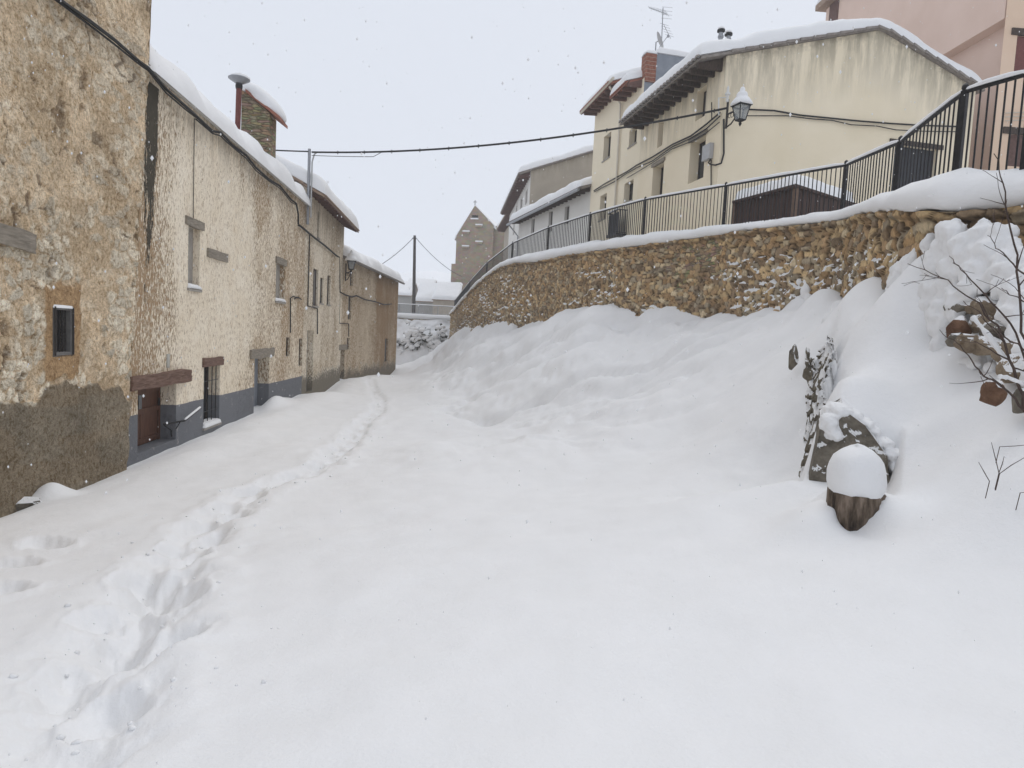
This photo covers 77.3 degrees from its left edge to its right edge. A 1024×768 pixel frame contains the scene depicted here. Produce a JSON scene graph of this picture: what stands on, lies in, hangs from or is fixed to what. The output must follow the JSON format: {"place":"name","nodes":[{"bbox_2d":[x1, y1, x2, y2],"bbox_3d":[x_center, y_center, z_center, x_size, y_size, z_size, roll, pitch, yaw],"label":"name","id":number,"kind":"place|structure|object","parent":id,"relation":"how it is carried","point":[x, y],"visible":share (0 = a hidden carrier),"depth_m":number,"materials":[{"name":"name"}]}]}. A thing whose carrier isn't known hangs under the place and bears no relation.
{"place":"outdoors","nodes":[
{"label":"outdoors","id":0,"kind":"place"},
{"bbox_2d":[16,497,40,510],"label":"rock","id":1,"kind":"object","parent":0,"point":[24,503],"visible":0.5,"depth_m":9.22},
{"bbox_2d":[408,278,436,287],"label":"village house","id":2,"kind":"structure","parent":0,"point":[419,281],"depth_m":111.30,"materials":[{"name":"tile"}]},
{"bbox_2d":[400,270,450,281],"bbox_3d":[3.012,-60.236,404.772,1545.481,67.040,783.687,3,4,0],"label":"hills","id":3,"kind":"structure","parent":0,"point":[438,276],"depth_m":399.42,"materials":[{"name":"white snow"}]},
{"bbox_2d":[398,281,417,318],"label":"village house","id":4,"kind":"structure","parent":3,"relation":"on","point":[404,294],"depth_m":91.50,"materials":[{"name":"tile"}]},
{"bbox_2d":[416,282,435,319],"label":"village house","id":5,"kind":"structure","parent":3,"relation":"on","point":[424,295],"depth_m":83.58,"materials":[{"name":"tile"}]},
{"bbox_2d":[432,282,462,320],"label":"village house","id":6,"kind":"structure","parent":3,"relation":"on","point":[444,293],"depth_m":79.59,"materials":[{"name":"tile"}]},
{"bbox_2d":[451,205,503,288],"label":"church","id":7,"kind":"structure","parent":3,"relation":"on","point":[473,253],"depth_m":90.32,"materials":[{"name":"stone"}]},
{"bbox_2d":[497,215,509,257],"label":"brown eaved house","id":8,"kind":"structure","parent":3,"relation":"on","point":[502,226],"depth_m":73.37,"materials":[{"name":"paint"}]},
{"bbox_2d":[150,0,825,272],"label":"sky","id":9,"kind":"structure","parent":0,"point":[441,66],"materials":[{"name":"white"}]},
{"bbox_2d":[0,254,1023,767],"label":"ground","id":10,"kind":"structure","parent":0,"point":[764,652],"depth_m":4.65,"materials":[{"name":"white snow"}]},
{"bbox_2d":[0,0,151,517],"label":"rubble house","id":11,"kind":"structure","parent":10,"relation":"on","point":[58,427],"depth_m":10.15,"materials":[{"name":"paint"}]},
{"bbox_2d":[53,304,73,356],"bbox_3d":[-7.153,-0.848,10.084,0.223,0.859,0.567,2,4,-5],"label":"window","id":12,"kind":"structure","parent":11,"relation":"in","point":[66,347],"depth_m":10.23,"materials":[{"name":"metal"}]},
{"bbox_2d":[9,429,382,760],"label":"snow crumbs","id":13,"kind":"object","parent":10,"relation":"on","point":[79,741],"visible":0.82,"depth_m":3.39,"materials":[{"name":"white snow"}]},
{"bbox_2d":[127,45,310,466],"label":"cream house","id":14,"kind":"structure","parent":10,"relation":"on","point":[186,284],"depth_m":16.14,"materials":[{"name":"beige paint"}]},
{"bbox_2d":[137,387,160,445],"bbox_3d":[-7.926,0.672,13.659,0.095,1.377,1.775,2,4,-5],"label":"door","id":15,"kind":"structure","parent":14,"relation":"in","point":[148,406],"depth_m":14.04,"materials":[{"name":"brown wood"}]},
{"bbox_2d":[193,118,194,217],"bbox_3d":[-7.407,-5.016,14.902,0.017,2.278,0.018,-1,6,-45],"label":"thin wire","id":16,"kind":"object","parent":14,"relation":"hanging from","point":[193,170],"visible":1,"depth_m":14.91,"materials":[{"name":"metal"}]},
{"bbox_2d":[185,215,204,292],"bbox_3d":[-7.647,-3.050,15.149,0.346,1.692,1.046,2,4,-5],"label":"blocked window","id":17,"kind":"structure","parent":14,"relation":"in","point":[193,223],"depth_m":15.29,"materials":[{"name":"beige paint"}]},
{"bbox_2d":[202,356,223,430],"bbox_3d":[-7.967,0.208,16.663,0.430,1.839,1.380,2,4,-5],"label":"window","id":18,"kind":"structure","parent":14,"relation":"in","point":[208,423],"depth_m":16.80,"materials":[{"name":"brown wood"}]},
{"bbox_2d":[54,0,391,304],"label":"facade cable","id":19,"kind":"object","parent":14,"relation":"attached to","point":[79,15],"visible":1,"depth_m":13.35,"materials":[{"name":"black rubber"}]},
{"bbox_2d":[228,73,249,128],"bbox_3d":[-8.722,-8.774,20.434,0.672,2.176,0.653,3,4,0],"label":"flue pipe","id":20,"kind":"object","parent":14,"relation":"attached to","point":[240,80],"visible":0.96,"depth_m":20.33,"materials":[{"name":"metal"}]},
{"bbox_2d":[254,359,257,405],"bbox_3d":[-8.584,0.077,20.911,0.050,1.958,1.594,2,4,-5],"label":"door","id":21,"kind":"structure","parent":14,"relation":"in","point":[256,360],"depth_m":21.51,"materials":[{"name":"metal"}]},
{"bbox_2d":[275,256,287,303],"bbox_3d":[-8.300,-3.654,22.599,0.363,1.595,1.367,2,4,-5],"label":"blocked window","id":22,"kind":"structure","parent":14,"relation":"in","point":[278,260],"depth_m":22.81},
{"bbox_2d":[306,149,316,224],"bbox_3d":[-8.042,-7.911,25.701,0.378,2.976,0.120,3,4,0],"label":"cable mast","id":23,"kind":"object","parent":14,"relation":"attached to","point":[310,163],"visible":1,"depth_m":25.65,"materials":[{"name":"grey metal"}]},
{"bbox_2d":[276,150,307,151],"bbox_3d":[-9.811,-8.884,24.038,4.648,0.818,0.051,-1,6,-43],"label":"overhead cable","id":24,"kind":"object","parent":23,"relation":"attached to","point":[292,150],"visible":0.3,"depth_m":25.11,"materials":[{"name":"grey metal"}]},
{"bbox_2d":[312,107,726,156],"bbox_3d":[-0.464,-9.064,23.359,15.725,1.214,0.070,4,4,16],"label":"overhead cable","id":25,"kind":"object","parent":23,"relation":"attached to","point":[597,131],"visible":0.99,"depth_m":23.18,"materials":[{"name":"black rubber"}]},
{"bbox_2d":[276,154,359,393],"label":"eaved house","id":26,"kind":"structure","parent":10,"relation":"on","point":[321,353],"depth_m":29.33,"materials":[{"name":"paint"}]},
{"bbox_2d":[290,235,317,333],"bbox_3d":[-8.437,-4.134,26.232,0.054,4.180,4.814,2,4,-5],"label":"drop cable","id":27,"kind":"object","parent":26,"relation":"attached to","point":[307,294],"visible":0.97,"depth_m":26.54,"materials":[{"name":"black rubber"}]},
{"bbox_2d":[306,330,307,386],"bbox_3d":[-9.025,-0.997,27.680,0.050,2.677,1.221,2,4,-5],"label":"door","id":28,"kind":"structure","parent":26,"relation":"in","point":[307,330],"depth_m":28.23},
{"bbox_2d":[312,269,318,307],"bbox_3d":[-8.706,-4.226,28.195,0.200,1.670,1.121,2,4,-5],"label":"window","id":29,"kind":"structure","parent":26,"relation":"in","point":[314,271],"depth_m":28.50,"materials":[{"name":"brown wood"}]},
{"bbox_2d":[319,278,323,304],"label":"window","id":30,"kind":"structure","parent":26,"relation":"in","point":[320,278],"depth_m":29.73,"materials":[{"name":"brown wood"}]},
{"bbox_2d":[326,275,330,305],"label":"window","id":31,"kind":"structure","parent":26,"relation":"in","point":[327,304],"depth_m":31.36,"materials":[{"name":"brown wood"}]},
{"bbox_2d":[339,316,348,336],"bbox_3d":[-9.219,-3.798,35.217,0.050,2.388,2.130,3,4,0],"label":"drop cable","id":32,"kind":"object","parent":26,"relation":"attached to","point":[344,323],"visible":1,"depth_m":35.76,"materials":[{"name":"black rubber"}]},
{"bbox_2d":[339,245,404,378],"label":"ochre house","id":33,"kind":"structure","parent":10,"relation":"on","point":[367,346],"depth_m":40.90,"materials":[{"name":"beige paint"}]},
{"bbox_2d":[339,344,346,349],"bbox_3d":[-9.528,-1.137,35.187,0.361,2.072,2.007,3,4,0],"label":"utility box","id":34,"kind":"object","parent":33,"relation":"in","point":[341,347],"depth_m":35.35,"materials":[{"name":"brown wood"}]},
{"bbox_2d":[348,297,349,318],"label":"window","id":35,"kind":"structure","parent":33,"relation":"in","point":[348,297],"depth_m":36.70,"materials":[{"name":"grey wood"}]},
{"bbox_2d":[345,250,357,280],"bbox_3d":[-8.636,-6.378,34.433,0.698,1.622,1.055,2,4,-12],"label":"street lantern","id":36,"kind":"object","parent":33,"relation":"attached to","point":[351,259],"visible":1,"depth_m":34.12,"materials":[{"name":"metal"}]},
{"bbox_2d":[384,339,386,361],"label":"window","id":37,"kind":"structure","parent":33,"relation":"in","point":[385,339],"depth_m":47.55,"materials":[{"name":"brown wood"}]},
{"bbox_2d":[396,320,419,354],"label":"snowy bush","id":38,"kind":"object","parent":10,"relation":"on","point":[405,341],"visible":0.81,"depth_m":56.54,"materials":[{"name":"white snow"}]},
{"bbox_2d":[412,235,416,313],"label":"utility pole","id":39,"kind":"object","parent":10,"relation":"on","point":[414,274],"visible":0.78,"depth_m":65.29,"materials":[{"name":"grey wood"}]},
{"bbox_2d":[417,239,459,275],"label":"pole wire","id":40,"kind":"object","parent":39,"relation":"attached to","point":[436,259],"visible":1,"depth_m":73.07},
{"bbox_2d":[396,318,449,364],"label":"snow bank","id":41,"kind":"structure","parent":10,"relation":"on","point":[411,355],"depth_m":57.84,"materials":[{"name":"white snow"}]},
{"bbox_2d":[407,327,431,348],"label":"snowy bush","id":42,"kind":"object","parent":41,"relation":"on","point":[418,335],"visible":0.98,"depth_m":56.47,"materials":[{"name":"white snow"}]},
{"bbox_2d":[428,323,447,351],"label":"snowy bush","id":43,"kind":"object","parent":41,"relation":"on","point":[435,342],"visible":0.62,"depth_m":56.47,"materials":[{"name":"white snow"}]},
{"bbox_2d":[397,313,450,320],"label":"stone wall","id":44,"kind":"structure","parent":10,"relation":"on","point":[413,316],"depth_m":58.81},
{"bbox_2d":[398,303,453,314],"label":"cross fence","id":45,"kind":"object","parent":44,"relation":"on","point":[423,308],"visible":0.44,"depth_m":59.17,"materials":[{"name":"grey metal"}]},
{"bbox_2d":[448,167,1023,338],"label":"retaining wall","id":46,"kind":"structure","parent":10,"relation":"on","point":[828,249],"depth_m":15.87,"materials":[{"name":"stone"}]},
{"bbox_2d":[454,70,1023,305],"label":"terrace fence","id":47,"kind":"object","parent":46,"relation":"on","point":[967,89],"visible":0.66,"depth_m":11.66,"materials":[{"name":"metal"}]},
{"bbox_2d":[796,279,810,300],"bbox_3d":[6.154,-2.028,13.331,0.316,0.898,0.611,3,4,0],"label":"snow clump","id":48,"kind":"object","parent":46,"relation":"attached to","point":[805,290],"visible":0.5,"depth_m":13.21,"materials":[{"name":"white snow"}]},
{"bbox_2d":[788,344,798,369],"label":"upright stone","id":49,"kind":"object","parent":10,"relation":"on","point":[793,358],"visible":1,"depth_m":9.34,"materials":[{"name":"grey stone"}]},
{"bbox_2d":[802,347,813,382],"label":"upright stone","id":50,"kind":"object","parent":10,"relation":"on","point":[808,364],"visible":0.99,"depth_m":8.80,"materials":[{"name":"grey stone"}]},
{"bbox_2d":[798,335,837,480],"bbox_3d":[3.768,0.477,7.814,0.528,2.178,2.465,5,5,24],"label":"shrub","id":51,"kind":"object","parent":10,"relation":"on","point":[818,391],"depth_m":8.16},
{"bbox_2d":[821,298,842,323],"bbox_3d":[5.813,-1.250,10.992,0.874,0.774,1.705,5,5,23],"label":"snow drift","id":52,"kind":"object","parent":10,"relation":"on","point":[834,305],"visible":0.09,"depth_m":11.24,"materials":[{"name":"white snow"}]},
{"bbox_2d":[809,397,898,484],"bbox_3d":[3.356,0.792,6.218,0.899,1.335,0.613,5,5,29],"label":"masonry block","id":53,"kind":"object","parent":10,"relation":"on","point":[841,423],"depth_m":6.09,"materials":[{"name":"grey stone"}]},
{"bbox_2d":[826,443,886,530],"bbox_3d":[2.678,1.016,5.002,0.442,1.115,0.422,3,4,0],"label":"stump","id":54,"kind":"object","parent":10,"relation":"on","point":[856,488],"visible":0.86,"depth_m":4.83,"materials":[{"name":"brown plant"}]},
{"bbox_2d":[878,218,1023,386],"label":"snow lumps","id":55,"kind":"object","parent":10,"relation":"on","point":[946,240],"visible":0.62,"depth_m":6.54,"materials":[{"name":"white snow"}]},
{"bbox_2d":[945,333,962,346],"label":"rock","id":56,"kind":"object","parent":10,"relation":"on","point":[948,342],"visible":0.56,"depth_m":6.13,"materials":[{"name":"stone"}]},
{"bbox_2d":[946,315,971,336],"bbox_3d":[4.366,-0.540,6.273,0.176,0.272,0.233,1,5,-23],"label":"rock","id":57,"kind":"object","parent":56,"relation":"on","point":[958,324],"visible":0.62,"depth_m":6.20,"materials":[{"name":"brown stone"}]},
{"bbox_2d":[943,303,968,314],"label":"rock","id":58,"kind":"object","parent":10,"relation":"on","point":[958,307],"visible":0.27,"depth_m":6.53,"materials":[{"name":"grey stone"}]},
{"bbox_2d":[902,154,1023,411],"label":"bare shrub","id":59,"kind":"object","parent":10,"relation":"on","point":[989,337],"visible":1,"depth_m":4.55,"materials":[{"name":"brown plant"}]},
{"bbox_2d":[953,333,980,352],"bbox_3d":[4.267,-0.376,5.958,0.178,0.185,0.279,2,4,-10],"label":"rock","id":60,"kind":"object","parent":10,"relation":"on","point":[968,346],"visible":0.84,"depth_m":5.91,"materials":[{"name":"grey stone"}]},
{"bbox_2d":[964,301,972,313],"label":"rock","id":61,"kind":"object","parent":10,"relation":"on","point":[967,309],"visible":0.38,"depth_m":6.45,"materials":[{"name":"brown stone"}]},
{"bbox_2d":[968,314,992,332],"bbox_3d":[4.516,-0.577,6.155,0.203,0.181,0.204,0,5,-37],"label":"rock","id":62,"kind":"object","parent":10,"relation":"on","point":[974,327],"visible":0.42,"depth_m":6.13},
{"bbox_2d":[970,296,997,318],"bbox_3d":[4.648,-0.721,6.260,0.270,0.306,0.325,3,4,0],"label":"rock","id":63,"kind":"object","parent":10,"relation":"on","point":[988,306],"visible":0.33,"depth_m":6.20,"materials":[{"name":"stone"}]},
{"bbox_2d":[972,336,1000,355],"bbox_3d":[4.338,-0.348,5.888,0.212,0.183,0.343,3,4,0],"label":"rock","id":64,"kind":"object","parent":10,"relation":"on","point":[980,350],"visible":0.48,"depth_m":5.79,"materials":[{"name":"stone"}]},
{"bbox_2d":[979,320,1005,339],"bbox_3d":[4.516,-0.501,5.990,0.244,0.224,0.275,6,6,39],"label":"rock","id":65,"kind":"object","parent":10,"relation":"on","point":[989,329],"visible":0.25,"depth_m":5.92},
{"bbox_2d":[979,379,1007,406],"bbox_3d":[3.771,0.067,4.991,0.164,0.212,0.184,3,4,0],"label":"rock","id":66,"kind":"object","parent":10,"relation":"on","point":[992,393],"visible":0.86,"depth_m":4.95,"materials":[{"name":"brown stone"}]},
{"bbox_2d":[979,442,1023,509],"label":"twigs","id":67,"kind":"object","parent":10,"relation":"on","point":[999,473],"visible":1,"depth_m":4.33,"materials":[{"name":"plant"}]},
{"bbox_2d":[990,334,1016,361],"bbox_3d":[4.392,-0.315,5.648,0.181,0.268,0.303,2,4,-14],"label":"rock","id":68,"kind":"object","parent":10,"relation":"on","point":[997,358],"visible":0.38,"depth_m":5.62,"materials":[{"name":"grey stone"}]},
{"bbox_2d":[995,353,1023,382],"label":"rock","id":69,"kind":"object","parent":10,"relation":"on","point":[1003,367],"visible":0.72,"depth_m":5.35,"materials":[{"name":"beige stone"}]},
{"bbox_2d":[1011,388,1023,413],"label":"rock","id":70,"kind":"object","parent":10,"relation":"on","point":[1016,409],"visible":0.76,"depth_m":5.00,"materials":[{"name":"grey stone"}]},
{"bbox_2d":[2,0,1023,765],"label":"falling snow","id":71,"kind":"structure","parent":0,"point":[480,302],"depth_m":3.97,"materials":[{"name":"white snow"}]},
{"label":"terrace","id":72,"kind":"structure","parent":0,"visible":0},
{"bbox_2d":[500,144,593,258],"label":"white fronted house","id":73,"kind":"structure","parent":72,"relation":"on","point":[538,183],"depth_m":48.22,"materials":[{"name":"paint"}]},
{"bbox_2d":[506,176,591,256],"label":"white house","id":74,"kind":"structure","parent":72,"relation":"on","point":[541,213],"depth_m":38.59,"materials":[{"name":"white paint"}]},
{"bbox_2d":[580,67,640,240],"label":"tall end house","id":75,"kind":"structure","parent":72,"relation":"on","point":[603,108],"depth_m":32.10,"materials":[{"name":"beige paint"}]},
{"bbox_2d":[601,137,610,162],"bbox_3d":[4.899,-11.872,32.127,0.380,1.277,1.115,2,4,-12],"label":"window","id":76,"kind":"structure","parent":75,"relation":"in","point":[609,137],"depth_m":32.56,"materials":[{"name":"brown wood"}]},
{"bbox_2d":[607,47,688,237],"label":"cream townhouse","id":77,"kind":"structure","parent":72,"relation":"on","point":[629,88],"depth_m":28.53,"materials":[{"name":"beige paint"}]},
{"bbox_2d":[625,183,632,202],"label":"window","id":78,"kind":"structure","parent":77,"relation":"in","point":[631,185],"depth_m":29.57,"materials":[{"name":"grey wood"}]},
{"bbox_2d":[627,130,636,148],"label":"window","id":79,"kind":"structure","parent":77,"relation":"in","point":[635,142],"depth_m":29.20,"materials":[{"name":"grey wood"}]},
{"bbox_2d":[648,6,672,38],"bbox_3d":[6.681,-15.639,28.577,1.300,2.551,0.867,3,4,0],"label":"tv aerial","id":80,"kind":"object","parent":77,"relation":"on","point":[662,12],"visible":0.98,"depth_m":28.80,"materials":[{"name":"grey metal"}]},
{"bbox_2d":[655,32,668,50],"bbox_3d":[6.673,-15.203,28.578,0.563,1.017,0.604,3,4,0],"label":"satellite dish","id":81,"kind":"object","parent":77,"relation":"on","point":[659,38],"visible":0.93,"depth_m":28.67,"materials":[{"name":"white metal"}]},
{"bbox_2d":[732,175,857,223],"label":"brown shed","id":82,"kind":"structure","parent":72,"relation":"on","point":[751,205],"depth_m":17.35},
{"bbox_2d":[618,18,985,234],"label":"gabled house","id":83,"kind":"structure","parent":72,"relation":"on","point":[927,84],"depth_m":22.33,"materials":[{"name":"beige paint"}]},
{"bbox_2d":[593,112,720,191],"bbox_3d":[5.614,-9.401,27.466,0.054,0.505,12.580,2,4,-12],"label":"front cable","id":84,"kind":"object","parent":83,"relation":"attached to","point":[660,156],"visible":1,"depth_m":25.03,"materials":[{"name":"black rubber"}]},
{"bbox_2d":[651,157,664,194],"bbox_3d":[6.129,-8.346,26.189,0.486,1.506,1.244,2,4,-12],"label":"window","id":85,"kind":"structure","parent":83,"relation":"in","point":[661,160],"depth_m":26.56,"materials":[{"name":"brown wood"}]},
{"bbox_2d":[688,129,707,179],"bbox_3d":[6.819,-8.114,23.006,0.489,1.633,1.338,2,4,-13],"label":"window","id":86,"kind":"structure","parent":83,"relation":"in","point":[701,164],"depth_m":23.42,"materials":[{"name":"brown wood"}]},
{"bbox_2d":[702,91,706,116],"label":"window","id":87,"kind":"structure","parent":83,"relation":"in","point":[704,102],"depth_m":23.14,"materials":[{"name":"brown wood"}]},
{"bbox_2d":[701,142,713,161],"bbox_3d":[6.743,-7.984,22.055,0.150,0.514,0.506,2,4,-12],"label":"junction box","id":88,"kind":"object","parent":83,"relation":"attached to","point":[707,151],"visible":1,"depth_m":21.92,"materials":[{"name":"grey plastic"}]},
{"bbox_2d":[708,102,724,184],"bbox_3d":[6.921,-8.176,21.679,0.313,2.849,0.700,2,4,-12],"label":"conduit","id":89,"kind":"object","parent":83,"relation":"attached to","point":[710,163],"visible":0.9,"depth_m":21.41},
{"bbox_2d":[717,26,724,39],"bbox_3d":[7.991,-13.084,24.562,0.300,1.224,0.292,3,4,0],"label":"roof flue","id":90,"kind":"object","parent":83,"relation":"on","point":[721,30],"visible":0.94,"depth_m":24.46,"materials":[{"name":"metal"}]},
{"bbox_2d":[724,30,732,38],"bbox_3d":[8.282,-13.018,24.566,0.300,1.091,0.292,3,4,0],"label":"roof flue","id":91,"kind":"object","parent":83,"relation":"on","point":[728,34],"visible":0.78,"depth_m":24.44,"materials":[{"name":"metal"}]},
{"bbox_2d":[725,87,752,128],"bbox_3d":[7.337,-8.895,20.681,0.683,1.239,1.129,3,4,0],"label":"street lantern","id":92,"kind":"object","parent":83,"relation":"attached to","point":[741,104],"visible":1,"depth_m":20.36,"materials":[{"name":"metal"}]},
{"bbox_2d":[718,86,729,114],"bbox_3d":[7.025,-9.382,21.189,0.381,0.927,0.172,6,5,34],"label":"insulator","id":93,"kind":"object","parent":92,"relation":"attached to","point":[727,94],"visible":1,"depth_m":21.09,"materials":[{"name":"white ceramic"}]},
{"bbox_2d":[748,109,955,131],"bbox_3d":[12.097,-9.181,22.369,8.593,0.678,0.054,2,4,-12],"label":"gable cable","id":94,"kind":"object","parent":83,"relation":"attached to","point":[826,118],"visible":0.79,"depth_m":22.20,"materials":[{"name":"black rubber"}]},
{"bbox_2d":[889,138,943,190],"bbox_3d":[14.482,-7.765,23.178,2.274,1.881,0.290,2,4,-12],"label":"garage door","id":95,"kind":"structure","parent":83,"relation":"in","point":[891,139],"depth_m":23.25,"materials":[{"name":"black metal"}]},
{"bbox_2d":[815,0,1023,170],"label":"pink building","id":96,"kind":"structure","parent":72,"relation":"on","point":[977,30],"depth_m":25.14,"materials":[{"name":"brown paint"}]}
]}

